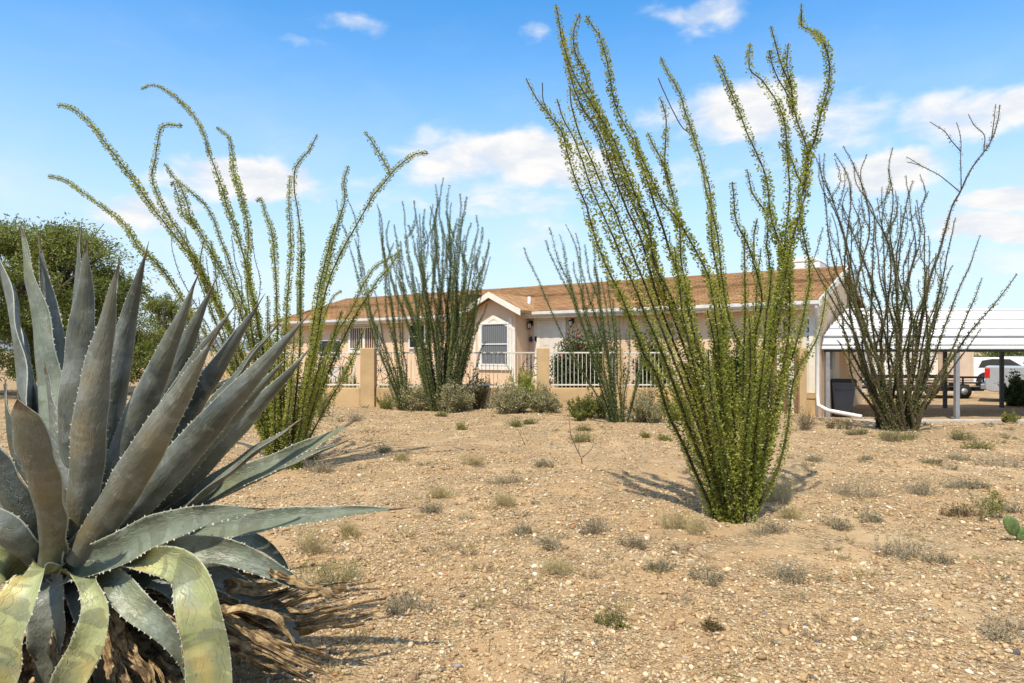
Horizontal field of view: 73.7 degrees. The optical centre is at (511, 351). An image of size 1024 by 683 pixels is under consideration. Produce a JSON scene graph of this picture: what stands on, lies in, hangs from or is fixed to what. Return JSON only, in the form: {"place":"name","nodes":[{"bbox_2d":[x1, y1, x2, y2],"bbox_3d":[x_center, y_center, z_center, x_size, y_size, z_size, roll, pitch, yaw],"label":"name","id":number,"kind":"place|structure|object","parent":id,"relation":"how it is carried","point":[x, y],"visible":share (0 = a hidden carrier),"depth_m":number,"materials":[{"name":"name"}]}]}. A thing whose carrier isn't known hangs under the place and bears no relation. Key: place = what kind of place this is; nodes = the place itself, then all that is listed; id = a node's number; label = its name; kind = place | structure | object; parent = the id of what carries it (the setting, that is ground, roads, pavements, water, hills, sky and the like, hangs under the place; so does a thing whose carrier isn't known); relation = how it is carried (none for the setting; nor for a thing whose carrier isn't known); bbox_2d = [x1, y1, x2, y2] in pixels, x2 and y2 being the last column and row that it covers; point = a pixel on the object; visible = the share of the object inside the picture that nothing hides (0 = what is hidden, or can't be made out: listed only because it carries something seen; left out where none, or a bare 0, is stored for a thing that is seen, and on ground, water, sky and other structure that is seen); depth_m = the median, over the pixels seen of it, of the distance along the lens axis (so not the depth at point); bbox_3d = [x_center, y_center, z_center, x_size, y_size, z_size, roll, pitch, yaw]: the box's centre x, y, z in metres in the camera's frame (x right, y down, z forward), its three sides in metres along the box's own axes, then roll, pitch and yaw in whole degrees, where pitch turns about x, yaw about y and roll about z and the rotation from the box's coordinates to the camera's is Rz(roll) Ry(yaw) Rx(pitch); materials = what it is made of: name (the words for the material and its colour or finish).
{"place":"outdoors","nodes":[
{"label":"outdoors","id":0,"kind":"place"},
{"bbox_2d":[0,336,278,351],"bbox_3d":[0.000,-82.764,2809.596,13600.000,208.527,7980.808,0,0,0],"label":"mountains","id":1,"kind":"structure","parent":0,"point":[244,345],"depth_m":4030.69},
{"bbox_2d":[0,352,1023,682],"bbox_3d":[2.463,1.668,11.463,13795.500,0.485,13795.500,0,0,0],"label":"ground","id":2,"kind":"structure","parent":0,"point":[812,542],"depth_m":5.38,"materials":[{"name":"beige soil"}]},
{"bbox_2d":[0,329,65,381],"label":"thicket","id":3,"kind":"object","parent":2,"relation":"on","point":[11,371],"visible":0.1,"depth_m":22.15,"materials":[{"name":"green plant"}]},
{"bbox_2d":[0,211,163,381],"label":"mesquite tree","id":4,"kind":"object","parent":2,"relation":"on","point":[59,246],"visible":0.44,"depth_m":22.91,"materials":[{"name":"green plant"}]},
{"bbox_2d":[129,337,160,384],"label":"thicket","id":5,"kind":"object","parent":2,"relation":"on","point":[140,363],"visible":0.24,"depth_m":23.27,"materials":[{"name":"green plant"}]},
{"bbox_2d":[134,295,202,357],"bbox_3d":[-12.371,-0.218,24.618,3.026,3.652,3.357,0,0,0],"label":"mesquite tree","id":6,"kind":"object","parent":2,"relation":"on","point":[165,307],"visible":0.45,"depth_m":24.02,"materials":[{"name":"green plant"}]},
{"bbox_2d":[136,292,202,340],"bbox_3d":[-17.333,-0.717,33.911,3.313,4.625,3.091,0,0,0],"label":"mesquite tree","id":7,"kind":"object","parent":2,"relation":"on","point":[165,295],"visible":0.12,"depth_m":33.55,"materials":[{"name":"green plant"}]},
{"bbox_2d":[0,220,410,682],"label":"agave","id":8,"kind":"object","parent":2,"relation":"on","point":[122,540],"visible":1,"depth_m":2.94,"materials":[{"name":"green plant"}]},
{"bbox_2d":[48,83,428,469],"bbox_3d":[-3.776,-1.094,9.072,5.534,5.390,1.726,0,0,0],"label":"ocotillo","id":9,"kind":"object","parent":2,"relation":"on","point":[268,423],"visible":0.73,"depth_m":8.89,"materials":[{"name":"green plant"}]},
{"bbox_2d":[288,521,334,554],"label":"dry shrub","id":10,"kind":"object","parent":2,"relation":"on","point":[311,544],"visible":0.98,"depth_m":5.09,"materials":[{"name":"plant"}]},
{"bbox_2d":[303,457,336,472],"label":"dry shrub","id":11,"kind":"object","parent":2,"relation":"on","point":[322,467],"visible":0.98,"depth_m":8.64,"materials":[{"name":"grey plant"}]},
{"bbox_2d":[281,388,359,405],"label":"yard wall","id":12,"kind":"structure","parent":2,"relation":"on","point":[349,396],"depth_m":18.80,"materials":[{"name":"paint"}]},
{"bbox_2d":[282,352,359,386],"bbox_3d":[-5.434,0.500,18.900,2.497,0.980,0.040,0,0,0],"label":"railing","id":13,"kind":"object","parent":12,"relation":"on","point":[329,384],"visible":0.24,"depth_m":18.89,"materials":[{"name":"metal"}]},
{"bbox_2d":[293,551,369,587],"bbox_3d":[-1.168,1.405,4.364,0.489,0.272,0.400,0,0,0],"label":"dry shrub","id":14,"kind":"object","parent":2,"relation":"on","point":[321,576],"visible":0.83,"depth_m":4.36,"materials":[{"name":"beige plant"}]},
{"bbox_2d":[337,519,360,536],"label":"dry shrub","id":15,"kind":"object","parent":2,"relation":"on","point":[345,528],"visible":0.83,"depth_m":5.60,"materials":[{"name":"plant"}]},
{"bbox_2d":[360,348,376,406],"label":"wall pillar","id":16,"kind":"structure","parent":2,"relation":"on","point":[368,370],"depth_m":18.70,"materials":[{"name":"paint"}]},
{"bbox_2d":[335,199,408,410],"bbox_3d":[-3.703,-1.245,17.746,2.071,5.689,1.318,0,0,0],"label":"ocotillo","id":17,"kind":"object","parent":2,"relation":"on","point":[403,381],"visible":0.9,"depth_m":17.89,"materials":[{"name":"green plant"}]},
{"bbox_2d":[374,391,403,409],"bbox_3d":[-3.240,1.302,18.212,0.944,0.531,0.658,0,0,0],"label":"desert broom","id":18,"kind":"object","parent":2,"relation":"on","point":[387,403],"visible":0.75,"depth_m":18.16,"materials":[{"name":"green plant"}]},
{"bbox_2d":[375,581,442,615],"bbox_3d":[-0.583,1.402,3.865,0.407,0.174,0.306,0,0,0],"label":"dry shrub","id":19,"kind":"object","parent":2,"relation":"on","point":[398,603],"visible":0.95,"depth_m":3.86,"materials":[{"name":"grey plant"}]},
{"bbox_2d":[390,374,437,410],"bbox_3d":[-2.334,1.026,17.701,1.299,1.139,1.637,0,0,-43],"label":"sage bush","id":20,"kind":"object","parent":2,"relation":"on","point":[416,400],"visible":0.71,"depth_m":17.58,"materials":[{"name":"green plant"}]},
{"bbox_2d":[417,499,442,513],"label":"dry shrub","id":21,"kind":"object","parent":2,"relation":"on","point":[433,508],"visible":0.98,"depth_m":6.40,"materials":[{"name":"grey plant"}]},
{"bbox_2d":[385,177,490,411],"bbox_3d":[-1.997,-1.478,17.283,2.953,6.138,2.420,0,0,0],"label":"ocotillo","id":22,"kind":"object","parent":2,"relation":"on","point":[443,354],"visible":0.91,"depth_m":17.25,"materials":[{"name":"green plant"}]},
{"bbox_2d":[423,482,456,498],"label":"dry shrub","id":23,"kind":"object","parent":2,"relation":"on","point":[440,493],"visible":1,"depth_m":6.98,"materials":[{"name":"plant"}]},
{"bbox_2d":[432,378,478,412],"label":"sage bush","id":24,"kind":"object","parent":2,"relation":"on","point":[455,400],"visible":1,"depth_m":16.81,"materials":[{"name":"green plant"}]},
{"bbox_2d":[375,388,536,407],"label":"yard wall","id":25,"kind":"structure","parent":2,"relation":"on","point":[378,391],"depth_m":18.80,"materials":[{"name":"paint"}]},
{"bbox_2d":[376,352,536,386],"bbox_3d":[-1.542,0.500,18.900,4.465,0.980,0.040,0,0,0],"label":"railing","id":26,"kind":"object","parent":25,"relation":"on","point":[387,384],"visible":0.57,"depth_m":18.89,"materials":[{"name":"metal"}]},
{"bbox_2d":[457,453,487,465],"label":"dry shrub","id":27,"kind":"object","parent":2,"relation":"on","point":[473,461],"visible":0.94,"depth_m":8.82,"materials":[{"name":"plant"}]},
{"bbox_2d":[466,363,488,408],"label":"straggly bush","id":28,"kind":"object","parent":2,"relation":"on","point":[479,396],"visible":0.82,"depth_m":17.97,"materials":[{"name":"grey plant"}]},
{"bbox_2d":[488,484,518,507],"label":"dry shrub","id":29,"kind":"object","parent":2,"relation":"on","point":[501,501],"visible":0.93,"depth_m":6.57,"materials":[{"name":"plant"}]},
{"bbox_2d":[485,474,523,484],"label":"dry shrub","id":30,"kind":"object","parent":2,"relation":"on","point":[513,479],"visible":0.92,"depth_m":7.58,"materials":[{"name":"grey plant"}]},
{"bbox_2d":[486,376,531,413],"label":"sage bush","id":31,"kind":"object","parent":2,"relation":"on","point":[514,401],"visible":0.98,"depth_m":16.23,"materials":[{"name":"green plant"}]},
{"bbox_2d":[3,405,1023,682],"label":"ground cover","id":32,"kind":"object","parent":2,"relation":"on","point":[597,575],"visible":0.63,"depth_m":4.72,"materials":[{"name":"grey plant"}]},
{"bbox_2d":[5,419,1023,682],"bbox_3d":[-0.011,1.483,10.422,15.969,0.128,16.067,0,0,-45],"label":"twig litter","id":33,"kind":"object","parent":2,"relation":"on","point":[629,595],"visible":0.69,"depth_m":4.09,"materials":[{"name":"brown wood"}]},
{"bbox_2d":[511,520,535,534],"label":"dry shrub","id":34,"kind":"object","parent":2,"relation":"on","point":[526,529],"visible":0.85,"depth_m":5.67,"materials":[{"name":"grey plant"}]},
{"bbox_2d":[504,362,542,401],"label":"creosote bush","id":35,"kind":"object","parent":2,"relation":"on","point":[528,384],"visible":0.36,"depth_m":18.30,"materials":[{"name":"green plant"}]},
{"bbox_2d":[523,381,562,412],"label":"sage bush","id":36,"kind":"object","parent":2,"relation":"on","point":[539,402],"visible":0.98,"depth_m":16.45,"materials":[{"name":"green plant"}]},
{"bbox_2d":[537,348,548,397],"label":"wall pillar","id":37,"kind":"structure","parent":2,"relation":"on","point":[542,364],"depth_m":18.70,"materials":[{"name":"paint"}]},
{"bbox_2d":[531,532,568,550],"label":"dry shrub","id":38,"kind":"object","parent":2,"relation":"on","point":[543,544],"visible":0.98,"depth_m":5.24,"materials":[{"name":"grey plant"}]},
{"bbox_2d":[533,551,579,575],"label":"dry shrub","id":39,"kind":"object","parent":2,"relation":"on","point":[558,567],"visible":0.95,"depth_m":4.62,"materials":[{"name":"plant"}]},
{"bbox_2d":[268,256,866,418],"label":"house","id":40,"kind":"structure","parent":2,"relation":"on","point":[516,319],"depth_m":22.41,"materials":[{"name":"paint"}]},
{"bbox_2d":[348,323,381,351],"bbox_3d":[-5.928,-0.547,27.418,1.873,1.162,0.098,0,0,35],"label":"window","id":41,"kind":"structure","parent":40,"relation":"in","point":[366,341],"depth_m":27.44,"materials":[{"name":"white glass"}]},
{"bbox_2d":[408,324,425,348],"bbox_3d":[-3.585,-0.575,25.802,0.846,0.937,0.068,0,0,35],"label":"window","id":42,"kind":"structure","parent":40,"relation":"in","point":[410,343],"depth_m":25.93,"materials":[{"name":"white glass"}]},
{"bbox_2d":[480,322,508,365],"bbox_3d":[-0.575,-0.248,22.651,1.176,1.431,0.068,0,0,35],"label":"window","id":43,"kind":"structure","parent":40,"relation":"in","point":[496,335],"depth_m":22.66,"materials":[{"name":"white glass"}]},
{"bbox_2d":[537,317,565,381],"bbox_3d":[1.292,-0.038,22.390,1.103,2.236,0.059,0,0,35],"label":"door","id":44,"kind":"structure","parent":40,"relation":"in","point":[548,333],"depth_m":22.38,"materials":[{"name":"metal"}]},
{"bbox_2d":[832,324,838,378],"bbox_3d":[9.499,0.150,20.038,0.048,1.900,0.900,0,0,35],"label":"side door","id":45,"kind":"structure","parent":40,"relation":"in","point":[835,373],"depth_m":20.03,"materials":[{"name":"beige"}]},
{"bbox_2d":[549,388,600,404],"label":"yard wall","id":46,"kind":"structure","parent":2,"relation":"on","point":[565,394],"depth_m":18.80,"materials":[{"name":"paint"}]},
{"bbox_2d":[550,352,601,386],"bbox_3d":[1.777,0.500,18.900,1.469,0.980,0.040,0,0,0],"label":"railing","id":47,"kind":"object","parent":46,"relation":"on","point":[578,384],"visible":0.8,"depth_m":18.89,"materials":[{"name":"metal"}]},
{"bbox_2d":[567,430,600,442],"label":"dry shrub","id":48,"kind":"object","parent":2,"relation":"on","point":[582,438],"visible":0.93,"depth_m":11.34,"materials":[{"name":"green plant"}]},
{"bbox_2d":[565,385,606,420],"bbox_3d":[1.657,1.138,15.144,0.991,0.817,1.018,0,0,-16],"label":"desert broom","id":49,"kind":"object","parent":2,"relation":"on","point":[588,407],"visible":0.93,"depth_m":15.02,"materials":[{"name":"green plant"}]},
{"bbox_2d":[523,224,653,422],"bbox_3d":[1.612,-0.611,14.462,2.794,4.326,1.325,0,0,0],"label":"ocotillo","id":50,"kind":"object","parent":2,"relation":"on","point":[610,394],"visible":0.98,"depth_m":14.36,"materials":[{"name":"green plant"}]},
{"bbox_2d":[549,322,634,387],"bbox_3d":[2.247,0.372,19.901,2.622,2.515,2.074,0,0,13],"label":"oleander","id":51,"kind":"object","parent":2,"relation":"on","point":[565,370],"visible":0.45,"depth_m":19.77,"materials":[{"name":"green plant"}]},
{"bbox_2d":[576,511,614,534],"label":"dry shrub","id":52,"kind":"object","parent":2,"relation":"on","point":[594,527],"visible":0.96,"depth_m":5.61,"materials":[{"name":"grey plant"}]},
{"bbox_2d":[592,605,634,629],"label":"dry shrub","id":53,"kind":"object","parent":2,"relation":"on","point":[616,619],"visible":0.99,"depth_m":3.71,"materials":[{"name":"green plant"}]},
{"bbox_2d":[615,348,622,406],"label":"wall pillar","id":54,"kind":"structure","parent":2,"relation":"on","point":[619,365],"depth_m":18.70,"materials":[{"name":"paint"}]},
{"bbox_2d":[617,533,649,549],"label":"dry shrub","id":55,"kind":"object","parent":2,"relation":"on","point":[640,543],"visible":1,"depth_m":5.22,"materials":[{"name":"grey plant"}]},
{"bbox_2d":[625,381,667,423],"bbox_3d":[2.855,1.082,14.466,0.866,0.942,1.010,0,0,33],"label":"desert broom","id":56,"kind":"object","parent":2,"relation":"on","point":[643,410],"visible":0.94,"depth_m":14.30,"materials":[{"name":"green plant"}]},
{"bbox_2d":[631,327,669,387],"bbox_3d":[4.036,0.389,19.704,1.232,2.376,0.751,0,0,0],"label":"oleander","id":57,"kind":"object","parent":2,"relation":"on","point":[638,360],"visible":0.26,"depth_m":19.62,"materials":[{"name":"green plant"}]},
{"bbox_2d":[641,555,679,572],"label":"dry shrub","id":58,"kind":"object","parent":2,"relation":"on","point":[661,563],"visible":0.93,"depth_m":4.72,"materials":[{"name":"grey plant"}]},
{"bbox_2d":[623,388,707,405],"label":"yard wall","id":59,"kind":"structure","parent":2,"relation":"on","point":[629,395],"depth_m":18.80,"materials":[{"name":"paint"}]},
{"bbox_2d":[623,352,727,386],"bbox_3d":[4.561,0.500,18.900,2.982,0.980,0.040,0,0,0],"label":"railing","id":60,"kind":"object","parent":59,"relation":"on","point":[642,384],"visible":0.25,"depth_m":18.89,"materials":[{"name":"metal"}]},
{"bbox_2d":[654,501,691,529],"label":"dry shrub","id":61,"kind":"object","parent":2,"relation":"on","point":[678,522],"visible":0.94,"depth_m":5.81,"materials":[{"name":"plant"}]},
{"bbox_2d":[526,3,835,523],"bbox_3d":[1.615,-0.801,6.074,3.001,4.757,1.592,0,0,0],"label":"ocotillo","id":62,"kind":"object","parent":2,"relation":"on","point":[733,478],"visible":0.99,"depth_m":6.03,"materials":[{"name":"green plant"}]},
{"bbox_2d":[681,510,712,535],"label":"dry shrub","id":63,"kind":"object","parent":2,"relation":"on","point":[695,527],"visible":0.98,"depth_m":5.61,"materials":[{"name":"plant"}]},
{"bbox_2d":[687,566,727,587],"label":"dry shrub","id":64,"kind":"object","parent":2,"relation":"on","point":[713,577],"visible":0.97,"depth_m":4.46,"materials":[{"name":"grey plant"}]},
{"bbox_2d":[699,616,725,632],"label":"dry shrub","id":65,"kind":"object","parent":2,"relation":"on","point":[711,626],"visible":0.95,"depth_m":3.63,"materials":[{"name":"green plant"}]},
{"bbox_2d":[728,330,756,397],"bbox_3d":[6.155,0.462,18.235,1.117,2.267,0.864,0,0,27],"label":"oleander","id":66,"kind":"object","parent":2,"relation":"on","point":[736,363],"visible":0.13,"depth_m":18.11,"materials":[{"name":"green plant"}]},
{"bbox_2d":[739,511,790,535],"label":"dry shrub","id":67,"kind":"object","parent":2,"relation":"on","point":[772,529],"visible":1,"depth_m":5.55,"materials":[{"name":"grey plant"}]},
{"bbox_2d":[766,353,797,412],"bbox_3d":[6.872,0.950,17.367,0.895,1.900,0.065,0,0,0],"label":"board fence","id":68,"kind":"object","parent":2,"relation":"on","point":[795,406],"visible":0.13,"depth_m":17.34,"materials":[{"name":"beige wood"}]},
{"bbox_2d":[760,465,806,504],"bbox_3d":[2.623,1.294,6.835,0.501,0.424,0.560,0,0,-42],"label":"dry shrub","id":69,"kind":"object","parent":2,"relation":"on","point":[781,496],"visible":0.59,"depth_m":6.76,"materials":[{"name":"plant"}]},
{"bbox_2d":[758,560,810,584],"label":"dry shrub","id":70,"kind":"object","parent":2,"relation":"on","point":[792,572],"visible":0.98,"depth_m":4.52,"materials":[{"name":"grey plant"}]},
{"bbox_2d":[770,501,804,520],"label":"dry shrub","id":71,"kind":"object","parent":2,"relation":"on","point":[789,514],"visible":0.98,"depth_m":6.08,"materials":[{"name":"plant"}]},
{"bbox_2d":[796,348,806,414],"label":"wall pillar","id":72,"kind":"structure","parent":2,"relation":"on","point":[802,392],"depth_m":17.25,"materials":[{"name":"paint"}]},
{"bbox_2d":[792,402,820,430],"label":"dry shrub","id":73,"kind":"object","parent":2,"relation":"on","point":[805,425],"visible":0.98,"depth_m":13.28,"materials":[{"name":"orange plant"}]},
{"bbox_2d":[825,418,851,428],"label":"dry shrub","id":74,"kind":"object","parent":2,"relation":"on","point":[832,425],"visible":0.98,"depth_m":13.35,"materials":[{"name":"brown plant"}]},
{"bbox_2d":[819,516,857,531],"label":"dry shrub","id":75,"kind":"object","parent":2,"relation":"on","point":[834,525],"visible":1,"depth_m":5.70,"materials":[{"name":"grey plant"}]},
{"bbox_2d":[830,379,857,414],"bbox_3d":[9.501,1.329,19.725,0.690,1.090,0.825,0,0,12],"label":"wheelie bin","id":76,"kind":"object","parent":2,"relation":"on","point":[843,392],"visible":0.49,"depth_m":19.41,"materials":[{"name":"plastic"}]},
{"bbox_2d":[826,473,888,497],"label":"dry shrub","id":77,"kind":"object","parent":2,"relation":"on","point":[870,494],"visible":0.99,"depth_m":6.99,"materials":[{"name":"grey plant"}]},
{"bbox_2d":[857,508,886,523],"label":"dry shrub","id":78,"kind":"object","parent":2,"relation":"on","point":[875,518],"visible":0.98,"depth_m":5.91,"materials":[{"name":"grey plant"}]},
{"bbox_2d":[867,423,909,441],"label":"dry shrub","id":79,"kind":"object","parent":2,"relation":"on","point":[891,437],"visible":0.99,"depth_m":11.56,"materials":[{"name":"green plant"}]},
{"bbox_2d":[861,529,929,563],"bbox_3d":[2.798,1.387,4.930,0.451,0.223,0.351,0,0,0],"label":"dry shrub","id":80,"kind":"object","parent":2,"relation":"on","point":[900,553],"visible":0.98,"depth_m":4.95,"materials":[{"name":"grey plant"}]},
{"bbox_2d":[877,425,924,440],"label":"dry shrub","id":81,"kind":"object","parent":2,"relation":"on","point":[912,436],"visible":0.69,"depth_m":11.83,"materials":[{"name":"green plant"}]},
{"bbox_2d":[800,104,1016,431],"bbox_3d":[7.330,-1.568,12.820,4.223,6.268,1.607,0,0,0],"label":"ocotillo","id":82,"kind":"object","parent":2,"relation":"on","point":[888,413],"visible":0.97,"depth_m":12.82,"materials":[{"name":"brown plant"}]},
{"bbox_2d":[894,474,938,495],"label":"dry shrub","id":83,"kind":"object","parent":2,"relation":"on","point":[917,489],"visible":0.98,"depth_m":7.12,"materials":[{"name":"grey plant"}]},
{"bbox_2d":[822,308,1023,418],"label":"carport","id":84,"kind":"object","parent":2,"relation":"on","point":[1002,331],"visible":0.59,"depth_m":18.76,"materials":[{"name":"paint"}]},
{"bbox_2d":[862,375,984,398],"bbox_3d":[17.015,1.415,27.840,5.021,0.880,2.240,0,0,0],"label":"utility trailer","id":85,"kind":"object","parent":2,"relation":"on","point":[966,390],"visible":0.39,"depth_m":26.94,"materials":[{"name":"black metal"}]},
{"bbox_2d":[915,551,959,565],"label":"dry shrub","id":86,"kind":"object","parent":2,"relation":"on","point":[943,559],"visible":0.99,"depth_m":4.78,"materials":[{"name":"grey plant"}]},
{"bbox_2d":[854,419,1023,422],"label":"kerb","id":87,"kind":"structure","parent":2,"relation":"on","point":[959,420],"depth_m":17.95,"materials":[{"name":"concrete"}]},
{"bbox_2d":[938,352,973,393],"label":"shed","id":88,"kind":"structure","parent":2,"relation":"on","point":[967,364],"depth_m":30.00,"materials":[{"name":"paint"}]},
{"bbox_2d":[934,476,977,490],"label":"dry shrub","id":89,"kind":"object","parent":2,"relation":"on","point":[959,484],"visible":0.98,"depth_m":7.42,"materials":[{"name":"grey plant"}]},
{"bbox_2d":[939,502,985,517],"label":"dry shrub","id":90,"kind":"object","parent":2,"relation":"on","point":[956,511],"visible":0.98,"depth_m":6.20,"materials":[{"name":"orange plant"}]},
{"bbox_2d":[946,425,978,439],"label":"dry shrub","id":91,"kind":"object","parent":2,"relation":"on","point":[957,434],"visible":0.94,"depth_m":11.42,"materials":[{"name":"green plant"}]},
{"bbox_2d":[958,435,998,449],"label":"dry shrub","id":92,"kind":"object","parent":2,"relation":"on","point":[977,446],"visible":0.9,"depth_m":10.35,"materials":[{"name":"green plant"}]},
{"bbox_2d":[960,488,1005,521],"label":"creosote bush","id":93,"kind":"object","parent":2,"relation":"on","point":[990,511],"visible":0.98,"depth_m":6.08,"materials":[{"name":"green plant"}]},
{"bbox_2d":[965,451,1023,467],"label":"dry shrub","id":94,"kind":"object","parent":2,"relation":"on","point":[1013,464],"visible":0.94,"depth_m":8.75,"materials":[{"name":"grey plant"}]},
{"bbox_2d":[966,600,1023,643],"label":"dry shrub","id":95,"kind":"object","parent":2,"relation":"on","point":[1001,629],"visible":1,"depth_m":3.63,"materials":[{"name":"brown plant"}]},
{"bbox_2d":[974,357,1023,389],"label":"parked car","id":96,"kind":"object","parent":2,"relation":"on","point":[981,364],"visible":0.19,"depth_m":32.94,"materials":[{"name":"white paint"}]},
{"bbox_2d":[981,365,1023,391],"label":"pickup truck","id":97,"kind":"object","parent":2,"relation":"on","point":[991,376],"visible":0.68,"depth_m":25.01,"materials":[{"name":"silver metal"}]},
{"bbox_2d":[986,499,1023,512],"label":"dry shrub","id":98,"kind":"object","parent":2,"relation":"on","point":[1012,508],"visible":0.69,"depth_m":6.25,"materials":[{"name":"grey plant"}]},
{"bbox_2d":[995,368,1023,405],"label":"oleander","id":99,"kind":"object","parent":2,"relation":"on","point":[1014,393],"visible":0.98,"depth_m":22.72,"materials":[{"name":"green plant"}]},
{"bbox_2d":[1000,409,1023,422],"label":"desert broom","id":100,"kind":"object","parent":2,"relation":"on","point":[1009,418],"visible":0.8,"depth_m":17.39,"materials":[{"name":"green plant"}]},
{"bbox_2d":[1003,515,1023,540],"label":"prickly pear","id":101,"kind":"object","parent":2,"relation":"on","point":[1012,527],"visible":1,"depth_m":5.30,"materials":[{"name":"green plant"}]},
{"bbox_2d":[0,0,1023,339],"label":"sky","id":102,"kind":"structure","parent":0,"point":[446,79],"materials":[{"name":"blue"}]},
{"bbox_2d":[862,349,937,392],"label":"shed","id":103,"kind":"structure","parent":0,"point":[934,370],"depth_m":30.50,"materials":[{"name":"white metal"}]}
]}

